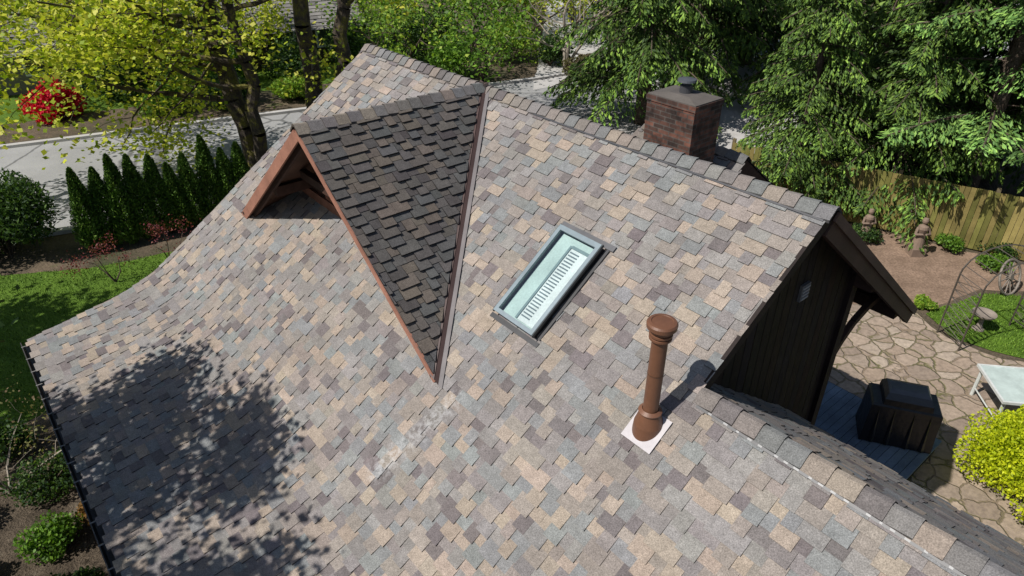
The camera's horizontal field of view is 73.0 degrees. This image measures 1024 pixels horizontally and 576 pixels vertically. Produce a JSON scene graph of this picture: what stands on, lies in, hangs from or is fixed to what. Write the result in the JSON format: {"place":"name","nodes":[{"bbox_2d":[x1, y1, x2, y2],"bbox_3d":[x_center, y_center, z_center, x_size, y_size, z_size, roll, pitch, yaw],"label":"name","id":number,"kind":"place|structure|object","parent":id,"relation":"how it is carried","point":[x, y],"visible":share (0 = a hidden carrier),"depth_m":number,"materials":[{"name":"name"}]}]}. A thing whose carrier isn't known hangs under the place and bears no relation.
{"place":"outdoors","nodes":[
{"label":"outdoors","id":0,"kind":"place"},
{"bbox_2d":[0,252,171,423],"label":"lawn","id":1,"kind":"structure","parent":0,"point":[36,303],"depth_m":17.28,"materials":[{"name":"green plant"}]},
{"bbox_2d":[60,232,134,281],"bbox_3d":[-10.654,-0.772,17.813,2.155,1.466,1.353,0,32,0],"label":"japanese maple tree","id":2,"kind":"object","parent":1,"relation":"on","point":[106,272],"visible":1,"depth_m":17.84,"materials":[{"name":"red plant"}]},
{"bbox_2d":[139,214,200,257],"bbox_3d":[-9.193,-1.281,18.615,1.845,1.474,1.557,6,33,10],"label":"japanese maple tree","id":3,"kind":"object","parent":1,"relation":"on","point":[156,232],"visible":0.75,"depth_m":18.63,"materials":[{"name":"red plant"}]},
{"bbox_2d":[0,13,449,124],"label":"lawn","id":4,"kind":"structure","parent":0,"point":[265,81],"depth_m":33.40,"materials":[{"name":"green plant"}]},
{"bbox_2d":[0,2,36,40],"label":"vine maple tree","id":5,"kind":"object","parent":4,"relation":"on","point":[12,29],"visible":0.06,"depth_m":32.92,"materials":[{"name":"green plant"}]},
{"bbox_2d":[0,0,38,113],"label":"bigleaf maple tree","id":6,"kind":"object","parent":4,"relation":"on","point":[9,26],"visible":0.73,"depth_m":19.59,"materials":[{"name":"green plant"}]},
{"bbox_2d":[15,76,87,124],"bbox_3d":[-19.291,-7.960,28.965,2.057,1.883,2.456,24,39,34],"label":"red azalea bush","id":7,"kind":"object","parent":4,"relation":"on","point":[47,96],"visible":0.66,"depth_m":28.53,"materials":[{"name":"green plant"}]},
{"bbox_2d":[0,22,105,95],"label":"walls","id":8,"kind":"structure","parent":4,"relation":"on","point":[23,86],"depth_m":32.18,"materials":[{"name":"paint"}]},
{"bbox_2d":[18,49,56,76],"bbox_3d":[-25.505,-9.644,30.832,9.600,1.080,0.066,-12,34,-18],"label":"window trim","id":9,"kind":"structure","parent":8,"relation":"attached to","point":[24,67],"depth_m":32.03,"materials":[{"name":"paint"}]},
{"bbox_2d":[22,55,57,73],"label":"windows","id":10,"kind":"structure","parent":8,"relation":"attached to","point":[39,67],"depth_m":32.10,"materials":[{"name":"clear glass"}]},
{"bbox_2d":[0,0,88,56],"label":"roof","id":11,"kind":"structure","parent":8,"relation":"on","point":[22,42],"depth_m":32.12,"materials":[{"name":"paint"}]},
{"bbox_2d":[46,46,113,94],"bbox_3d":[-20.036,-10.348,32.456,3.296,2.224,3.304,11,34,16],"label":"roadside shrub","id":12,"kind":"object","parent":4,"relation":"on","point":[86,85],"visible":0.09,"depth_m":31.82,"materials":[{"name":"green plant"}]},
{"bbox_2d":[4,0,158,101],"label":"bigleaf maple tree","id":13,"kind":"object","parent":4,"relation":"on","point":[149,68],"visible":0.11,"depth_m":29.87,"materials":[{"name":"green plant"}]},
{"bbox_2d":[14,0,197,79],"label":"vine maple tree","id":14,"kind":"object","parent":4,"relation":"on","point":[122,41],"depth_m":33.04,"materials":[{"name":"green plant"}]},
{"bbox_2d":[88,58,162,102],"bbox_3d":[-17.557,-9.564,31.422,3.030,1.953,2.828,7,33,11],"label":"roadside shrub","id":15,"kind":"object","parent":4,"relation":"on","point":[123,81],"visible":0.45,"depth_m":31.03,"materials":[{"name":"green plant"}]},
{"bbox_2d":[151,0,274,69],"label":"vine maple tree","id":16,"kind":"object","parent":4,"relation":"on","point":[192,11],"visible":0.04,"depth_m":34.62,"materials":[{"name":"green plant"}]},
{"bbox_2d":[185,43,250,77],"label":"roadside shrub","id":17,"kind":"object","parent":4,"relation":"on","point":[236,66],"visible":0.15,"depth_m":33.20,"materials":[{"name":"green plant"}]},
{"bbox_2d":[216,0,315,75],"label":"vine maple tree","id":18,"kind":"object","parent":4,"relation":"on","point":[267,15],"visible":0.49,"depth_m":34.50,"materials":[{"name":"green plant"}]},
{"bbox_2d":[193,0,357,69],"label":"walls","id":19,"kind":"structure","parent":4,"relation":"on","point":[260,63],"depth_m":36.84,"materials":[{"name":"paint"}]},
{"bbox_2d":[173,0,367,40],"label":"roof","id":20,"kind":"structure","parent":19,"relation":"on","point":[317,19],"depth_m":36.49,"materials":[{"name":"paint"}]},
{"bbox_2d":[224,28,332,52],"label":"windows","id":21,"kind":"structure","parent":19,"relation":"attached to","point":[322,33],"depth_m":36.60,"materials":[{"name":"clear glass"}]},
{"bbox_2d":[263,25,330,52],"bbox_3d":[-12.064,-12.857,35.974,6.933,1.080,0.064,-14,35,-22],"label":"window trim","id":22,"kind":"structure","parent":19,"relation":"attached to","point":[318,46],"depth_m":36.58,"materials":[{"name":"paint"}]},
{"bbox_2d":[261,32,319,80],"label":"roadside shrub","id":23,"kind":"object","parent":4,"relation":"on","point":[289,54],"visible":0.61,"depth_m":33.93,"materials":[{"name":"green plant"}]},
{"bbox_2d":[321,12,385,61],"bbox_3d":[-8.175,-13.006,36.503,3.443,2.504,3.845,0,32,0],"label":"roadside shrub","id":24,"kind":"object","parent":4,"relation":"on","point":[354,42],"visible":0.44,"depth_m":35.96,"materials":[{"name":"green plant"}]},
{"bbox_2d":[308,0,429,34],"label":"vine maple tree","id":25,"kind":"object","parent":4,"relation":"on","point":[394,4],"visible":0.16,"depth_m":39.68,"materials":[{"name":"green plant"}]},
{"bbox_2d":[309,0,489,66],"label":"vine maple tree","id":26,"kind":"object","parent":4,"relation":"on","point":[392,29],"visible":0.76,"depth_m":34.65,"materials":[{"name":"green plant"}]},
{"bbox_2d":[391,4,463,63],"bbox_3d":[-4.728,-13.610,36.960,3.845,2.944,3.422,22,38,31],"label":"roadside shrub","id":27,"kind":"object","parent":4,"relation":"on","point":[414,32],"visible":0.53,"depth_m":36.39,"materials":[{"name":"green plant"}]},
{"bbox_2d":[354,0,540,41],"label":"vine maple tree","id":28,"kind":"object","parent":4,"relation":"on","point":[433,4],"visible":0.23,"depth_m":39.21,"materials":[{"name":"green plant"}]},
{"bbox_2d":[0,37,1008,228],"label":"road","id":29,"kind":"structure","parent":0,"point":[29,162],"depth_m":26.26,"materials":[{"name":"grey asphalt"}]},
{"bbox_2d":[0,4,1018,243],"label":"kerb","id":30,"kind":"structure","parent":29,"relation":"on","point":[63,230],"depth_m":28.25,"materials":[{"name":"concrete"}]},
{"bbox_2d":[621,0,799,107],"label":"western red cedar tree","id":31,"kind":"object","parent":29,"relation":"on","point":[741,22],"visible":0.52,"depth_m":30.87,"materials":[{"name":"green plant"}]},
{"bbox_2d":[674,0,818,87],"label":"western red cedar tree","id":32,"kind":"object","parent":29,"relation":"on","point":[778,32],"visible":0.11,"depth_m":33.70,"materials":[{"name":"green plant"}]},
{"bbox_2d":[0,0,1023,429],"bbox_3d":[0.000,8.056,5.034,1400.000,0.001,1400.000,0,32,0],"label":"ground","id":33,"kind":"structure","parent":0,"point":[50,254],"depth_m":23.21,"materials":[{"name":"soil"}]},
{"bbox_2d":[0,167,62,255],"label":"rhododendron bush","id":34,"kind":"object","parent":33,"relation":"on","point":[18,201],"visible":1,"depth_m":18.41,"materials":[{"name":"green plant"}]},
{"bbox_2d":[0,421,109,575],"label":"garden bed","id":35,"kind":"object","parent":33,"relation":"on","point":[83,550],"visible":0.04,"depth_m":11.55,"materials":[{"name":"soil"}]},
{"bbox_2d":[0,284,19,341],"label":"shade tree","id":36,"kind":"object","parent":35,"relation":"on","point":[17,287],"visible":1,"depth_m":8.21,"materials":[{"name":"green plant"}]},
{"bbox_2d":[0,413,39,462],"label":"garden shrub","id":37,"kind":"object","parent":35,"relation":"on","point":[6,430],"visible":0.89,"depth_m":12.70,"materials":[{"name":"green plant"}]},
{"bbox_2d":[0,372,60,493],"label":"budding shrub","id":38,"kind":"object","parent":35,"relation":"on","point":[9,482],"visible":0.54,"depth_m":12.18,"materials":[{"name":"green plant"}]},
{"bbox_2d":[0,446,75,507],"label":"garden shrub","id":39,"kind":"object","parent":35,"relation":"on","point":[42,478],"visible":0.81,"depth_m":11.97,"materials":[{"name":"green plant"}]},
{"bbox_2d":[21,393,57,465],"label":"budding shrub","id":40,"kind":"object","parent":35,"relation":"on","point":[42,450],"visible":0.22,"depth_m":12.21,"materials":[{"name":"green plant"}]},
{"bbox_2d":[12,510,84,565],"bbox_3d":[-7.326,3.909,11.024,0.728,0.719,1.046,20,37,29],"label":"garden shrub","id":41,"kind":"object","parent":35,"relation":"on","point":[44,537],"visible":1,"depth_m":10.90,"materials":[{"name":"green plant"}]},
{"bbox_2d":[46,565,104,575],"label":"garden shrub","id":42,"kind":"object","parent":35,"relation":"on","point":[82,571],"visible":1,"depth_m":10.36,"materials":[{"name":"green plant"}]},
{"bbox_2d":[74,502,90,527],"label":"garden shrub","id":43,"kind":"object","parent":35,"relation":"on","point":[80,509],"visible":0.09,"depth_m":11.49,"materials":[{"name":"orange plant"}]},
{"bbox_2d":[65,133,250,251],"bbox_3d":[-10.012,-2.885,19.974,5.248,2.740,1.112,-20,37,-28],"label":"arborvitae hedge","id":44,"kind":"object","parent":33,"relation":"on","point":[121,206],"visible":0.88,"depth_m":19.67,"materials":[{"name":"green plant"}]},
{"bbox_2d":[0,0,315,173],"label":"bigleaf maple tree","id":45,"kind":"object","parent":33,"relation":"on","point":[89,47],"visible":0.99,"depth_m":20.72,"materials":[{"name":"green plant"}]},
{"bbox_2d":[136,79,197,116],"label":"roadside shrub","id":46,"kind":"object","parent":33,"relation":"on","point":[157,84],"visible":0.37,"depth_m":29.34,"materials":[{"name":"green plant"}]},
{"bbox_2d":[201,70,246,111],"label":"roadside shrub","id":47,"kind":"object","parent":33,"relation":"on","point":[241,79],"visible":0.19,"depth_m":30.22,"materials":[{"name":"green plant"}]},
{"bbox_2d":[84,0,440,108],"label":"bigleaf maple tree","id":48,"kind":"object","parent":33,"relation":"on","point":[313,77],"visible":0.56,"depth_m":23.19,"materials":[{"name":"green plant"}]},
{"bbox_2d":[270,74,304,99],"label":"roadside shrub","id":49,"kind":"object","parent":33,"relation":"on","point":[293,94],"visible":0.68,"depth_m":30.98,"materials":[{"name":"green plant"}]},
{"bbox_2d":[388,46,409,56],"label":"roadside shrub","id":50,"kind":"object","parent":33,"relation":"on","point":[398,51],"visible":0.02,"depth_m":33.12,"materials":[{"name":"green plant"}]},
{"bbox_2d":[425,37,486,77],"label":"roadside shrub","id":51,"kind":"object","parent":33,"relation":"on","point":[446,64],"visible":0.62,"depth_m":34.01,"materials":[{"name":"green plant"}]},
{"bbox_2d":[381,0,544,52],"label":"vine maple tree","id":52,"kind":"object","parent":33,"relation":"on","point":[476,7],"visible":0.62,"depth_m":37.64,"materials":[{"name":"green plant"}]},
{"bbox_2d":[418,0,552,82],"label":"vine maple tree","id":53,"kind":"object","parent":33,"relation":"on","point":[481,73],"visible":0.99,"depth_m":32.83,"materials":[{"name":"green plant"}]},
{"bbox_2d":[476,15,546,65],"bbox_3d":[-0.078,-13.041,36.545,3.764,2.477,3.327,-19,36,-27],"label":"roadside shrub","id":54,"kind":"object","parent":33,"relation":"on","point":[524,44],"visible":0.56,"depth_m":36.45,"materials":[{"name":"green plant"}]},
{"bbox_2d":[484,0,591,25],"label":"vine maple tree","id":55,"kind":"object","parent":33,"relation":"on","point":[547,4],"visible":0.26,"depth_m":45.86,"materials":[{"name":"green plant"}]},
{"bbox_2d":[480,0,608,47],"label":"vine maple tree","id":56,"kind":"object","parent":33,"relation":"on","point":[552,7],"visible":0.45,"depth_m":39.89,"materials":[{"name":"green plant"}]},
{"bbox_2d":[530,33,575,66],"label":"roadside shrub","id":57,"kind":"object","parent":33,"relation":"on","point":[550,57],"visible":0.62,"depth_m":36.30,"materials":[{"name":"green plant"}]},
{"bbox_2d":[478,0,636,70],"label":"bare tree","id":58,"kind":"object","parent":33,"relation":"on","point":[565,49],"visible":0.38,"depth_m":34.61,"materials":[{"name":"grey plant"}]},
{"bbox_2d":[561,53,598,76],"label":"roadside shrub","id":59,"kind":"object","parent":33,"relation":"on","point":[572,60],"visible":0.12,"depth_m":34.40,"materials":[{"name":"green plant"}]},
{"bbox_2d":[546,0,621,26],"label":"vine maple tree","id":60,"kind":"object","parent":33,"relation":"on","point":[573,16],"visible":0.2,"depth_m":44.28,"materials":[{"name":"green plant"}]},
{"bbox_2d":[542,0,741,138],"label":"western red cedar tree","id":61,"kind":"object","parent":33,"relation":"on","point":[639,49],"visible":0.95,"depth_m":26.30,"materials":[{"name":"green plant"}]},
{"bbox_2d":[714,237,896,424],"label":"walls","id":62,"kind":"structure","parent":33,"relation":"on","point":[784,356],"depth_m":8.77,"materials":[{"name":"brown wood"}]},
{"bbox_2d":[31,53,946,575],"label":"roof deck and fascia","id":63,"kind":"structure","parent":62,"relation":"on","point":[837,233],"depth_m":8.56,"materials":[{"name":"brown wood"}]},
{"bbox_2d":[20,343,121,575],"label":"rain gutter","id":64,"kind":"object","parent":63,"relation":"attached to","point":[107,556],"visible":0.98,"depth_m":9.21,"materials":[{"name":"paint"}]},
{"bbox_2d":[301,93,479,373],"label":"dormer right slope","id":65,"kind":"structure","parent":63,"relation":"on","point":[412,292],"depth_m":9.00,"materials":[{"name":"tile"}]},
{"bbox_2d":[25,50,958,575],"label":"front roof slope","id":66,"kind":"structure","parent":63,"relation":"on","point":[711,468],"depth_m":7.99,"materials":[{"name":"tile"}]},
{"bbox_2d":[274,169,341,219],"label":"dormer gable wall","id":67,"kind":"structure","parent":66,"relation":"on","point":[308,183],"depth_m":10.75,"materials":[{"name":"brown wood"}]},
{"bbox_2d":[239,80,488,388],"bbox_3d":[-1.610,-1.613,10.300,3.109,2.380,6.185,-24,39,-33],"label":"valley flashing","id":68,"kind":"object","parent":66,"relation":"on","point":[450,303],"visible":0.49,"depth_m":9.08,"materials":[{"name":"paint"}]},
{"bbox_2d":[490,221,616,347],"bbox_3d":[0.460,-0.080,8.082,1.194,0.923,0.870,-24,39,-33],"label":"skylight","id":69,"kind":"object","parent":66,"relation":"on","point":[542,288],"visible":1,"depth_m":8.05,"materials":[{"name":"paint"}]},
{"bbox_2d":[621,313,678,453],"bbox_3d":[1.295,0.876,6.378,0.463,1.348,0.470,0,32,0],"label":"roof vent pipe","id":70,"kind":"object","parent":66,"relation":"on","point":[647,427],"visible":0.99,"depth_m":6.41,"materials":[{"name":"brown metal"}]},
{"bbox_2d":[290,44,1016,575],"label":"ridge caps","id":71,"kind":"object","parent":66,"relation":"on","point":[930,538],"visible":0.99,"depth_m":6.96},
{"bbox_2d":[533,114,965,575],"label":"ridge zinc strip","id":72,"kind":"object","parent":66,"relation":"on","point":[959,573],"visible":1,"depth_m":6.13,"materials":[{"name":"grey metal"}]},
{"bbox_2d":[631,124,773,184],"bbox_3d":[3.276,-0.649,14.127,2.890,5.128,3.184,-24,39,-33],"label":"gablet","id":73,"kind":"object","parent":63,"relation":"on","point":[733,160],"visible":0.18,"depth_m":12.15,"materials":[{"name":"concrete"}]},
{"bbox_2d":[643,76,723,161],"bbox_3d":[2.856,-1.813,12.262,0.750,3.800,1.010,-24,39,-33],"label":"brick chimney","id":74,"kind":"object","parent":62,"relation":"attached to","point":[684,116],"visible":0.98,"depth_m":11.34,"materials":[{"name":"brick"}]},
{"bbox_2d":[797,281,810,302],"bbox_3d":[3.454,0.044,8.175,0.180,0.220,0.045,-24,39,-33],"label":"gable vent","id":75,"kind":"object","parent":62,"relation":"attached to","point":[803,291],"visible":1,"depth_m":8.14,"materials":[{"name":"metal"}]},
{"bbox_2d":[709,384,1023,575],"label":"wing rear slope","id":76,"kind":"structure","parent":62,"relation":"attached to","point":[991,543],"depth_m":6.87,"materials":[{"name":"tile"}]},
{"bbox_2d":[736,0,955,114],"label":"western red cedar tree","id":77,"kind":"object","parent":33,"relation":"on","point":[799,15],"visible":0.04,"depth_m":29.27,"materials":[{"name":"green plant"}]},
{"bbox_2d":[728,138,1023,259],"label":"wooden fence","id":78,"kind":"object","parent":33,"relation":"on","point":[1013,204],"visible":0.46,"depth_m":19.53,"materials":[{"name":"brown wood"}]},
{"bbox_2d":[817,0,1005,253],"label":"western red cedar tree","id":79,"kind":"object","parent":33,"relation":"on","point":[945,167],"visible":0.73,"depth_m":19.13,"materials":[{"name":"green plant"}]},
{"bbox_2d":[856,0,1023,227],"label":"douglas fir tree","id":80,"kind":"object","parent":33,"relation":"on","point":[1007,74],"visible":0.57,"depth_m":18.21,"materials":[{"name":"green plant"}]},
{"bbox_2d":[876,1,1023,193],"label":"western red cedar tree","id":81,"kind":"object","parent":33,"relation":"on","point":[1017,117],"visible":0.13,"depth_m":21.23,"materials":[{"name":"green plant"}]},
{"bbox_2d":[976,235,1020,258],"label":"border plant","id":82,"kind":"object","parent":33,"relation":"on","point":[1009,250],"visible":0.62,"depth_m":19.05,"materials":[{"name":"green plant"}]},
{"bbox_2d":[998,258,1021,295],"bbox_3d":[12.600,-0.274,17.517,0.960,0.960,0.120,-16,14,-24],"label":"wagon wheel","id":83,"kind":"object","parent":33,"relation":"on","point":[1009,278],"visible":0.94,"depth_m":17.49,"materials":[{"name":"grey wood"}]},
{"bbox_2d":[533,0,608,89],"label":"driveway","id":84,"kind":"structure","parent":0,"point":[543,68],"depth_m":39.89,"materials":[{"name":"concrete"}]},
{"bbox_2d":[559,75,828,163],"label":"driveway","id":85,"kind":"structure","parent":0,"point":[732,123],"depth_m":29.67,"materials":[{"name":"concrete"}]},
{"bbox_2d":[740,0,1014,205],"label":"western red cedar tree","id":86,"kind":"object","parent":85,"relation":"on","point":[881,9],"visible":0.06,"depth_m":21.25,"materials":[{"name":"green plant"}]},
{"bbox_2d":[828,304,1023,546],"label":"flagstone patio","id":87,"kind":"structure","parent":0,"point":[876,348],"depth_m":14.75,"materials":[{"name":"beige stone"}]},
{"bbox_2d":[814,381,941,479],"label":"wooden deck","id":88,"kind":"structure","parent":87,"relation":"on","point":[838,409],"depth_m":12.91,"materials":[{"name":"grey wood"}]},
{"bbox_2d":[855,378,942,453],"bbox_3d":[7.073,2.243,12.603,1.200,1.115,0.750,10,33,16],"label":"covered barbecue grill","id":89,"kind":"object","parent":88,"relation":"on","point":[900,414],"visible":1,"depth_m":12.38,"materials":[{"name":"fabric"}]},
{"bbox_2d":[952,404,1023,521],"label":"golden privet bush","id":90,"kind":"object","parent":87,"relation":"on","point":[1000,450],"visible":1,"depth_m":11.82,"materials":[{"name":"yellow plant"}]},
{"bbox_2d":[970,363,1023,418],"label":"patio table","id":91,"kind":"object","parent":87,"relation":"on","point":[1006,383],"visible":0.81,"depth_m":13.63,"materials":[{"name":"paint"}]},
{"bbox_2d":[851,225,1023,308],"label":"garden path","id":92,"kind":"structure","parent":0,"point":[933,274],"depth_m":18.63,"materials":[{"name":"beige gravel"}]},
{"bbox_2d":[736,0,884,219],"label":"western red cedar tree","id":93,"kind":"object","parent":92,"relation":"on","point":[830,29],"visible":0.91,"depth_m":19.80,"materials":[{"name":"green plant"}]},
{"bbox_2d":[852,222,883,244],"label":"border plant","id":94,"kind":"object","parent":92,"relation":"on","point":[872,235],"visible":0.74,"depth_m":19.82,"materials":[{"name":"green plant"}]},
{"bbox_2d":[861,208,876,242],"bbox_3d":[10.200,-1.811,19.858,0.423,1.026,0.342,0,32,0],"label":"garden statue","id":95,"kind":"object","parent":92,"relation":"on","point":[868,219],"visible":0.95,"depth_m":19.71,"materials":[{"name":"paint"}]},
{"bbox_2d":[904,217,930,256],"bbox_3d":[11.300,-1.433,19.151,0.467,1.134,0.378,0,32,0],"label":"garden statue","id":96,"kind":"object","parent":92,"relation":"on","point":[922,230],"visible":1,"depth_m":19.11,"materials":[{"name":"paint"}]},
{"bbox_2d":[913,294,938,310],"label":"border plant","id":97,"kind":"object","parent":92,"relation":"on","point":[921,301],"visible":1,"depth_m":16.98,"materials":[{"name":"green plant"}]},
{"bbox_2d":[934,233,965,252],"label":"border plant","id":98,"kind":"object","parent":92,"relation":"on","point":[953,243],"visible":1,"depth_m":19.34,"materials":[{"name":"green plant"}]},
{"bbox_2d":[975,253,1014,272],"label":"border plant","id":99,"kind":"object","parent":92,"relation":"on","point":[992,263],"visible":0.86,"depth_m":18.51,"materials":[{"name":"green plant"}]},
{"bbox_2d":[926,292,1023,357],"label":"back lawn","id":100,"kind":"structure","parent":0,"point":[999,334],"depth_m":16.51,"materials":[{"name":"green plant"}]},
{"bbox_2d":[936,244,1023,350],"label":"metal garden arbor","id":101,"kind":"object","parent":100,"relation":"on","point":[977,305],"visible":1,"depth_m":15.33,"materials":[{"name":"black metal"}]},
{"bbox_2d":[971,307,997,331],"bbox_3d":[11.000,0.780,16.230,0.517,0.476,0.517,0,32,0],"label":"bird bath","id":102,"kind":"object","parent":100,"relation":"on","point":[982,313],"visible":0.98,"depth_m":16.20,"materials":[{"name":"beige stone"}]}
]}

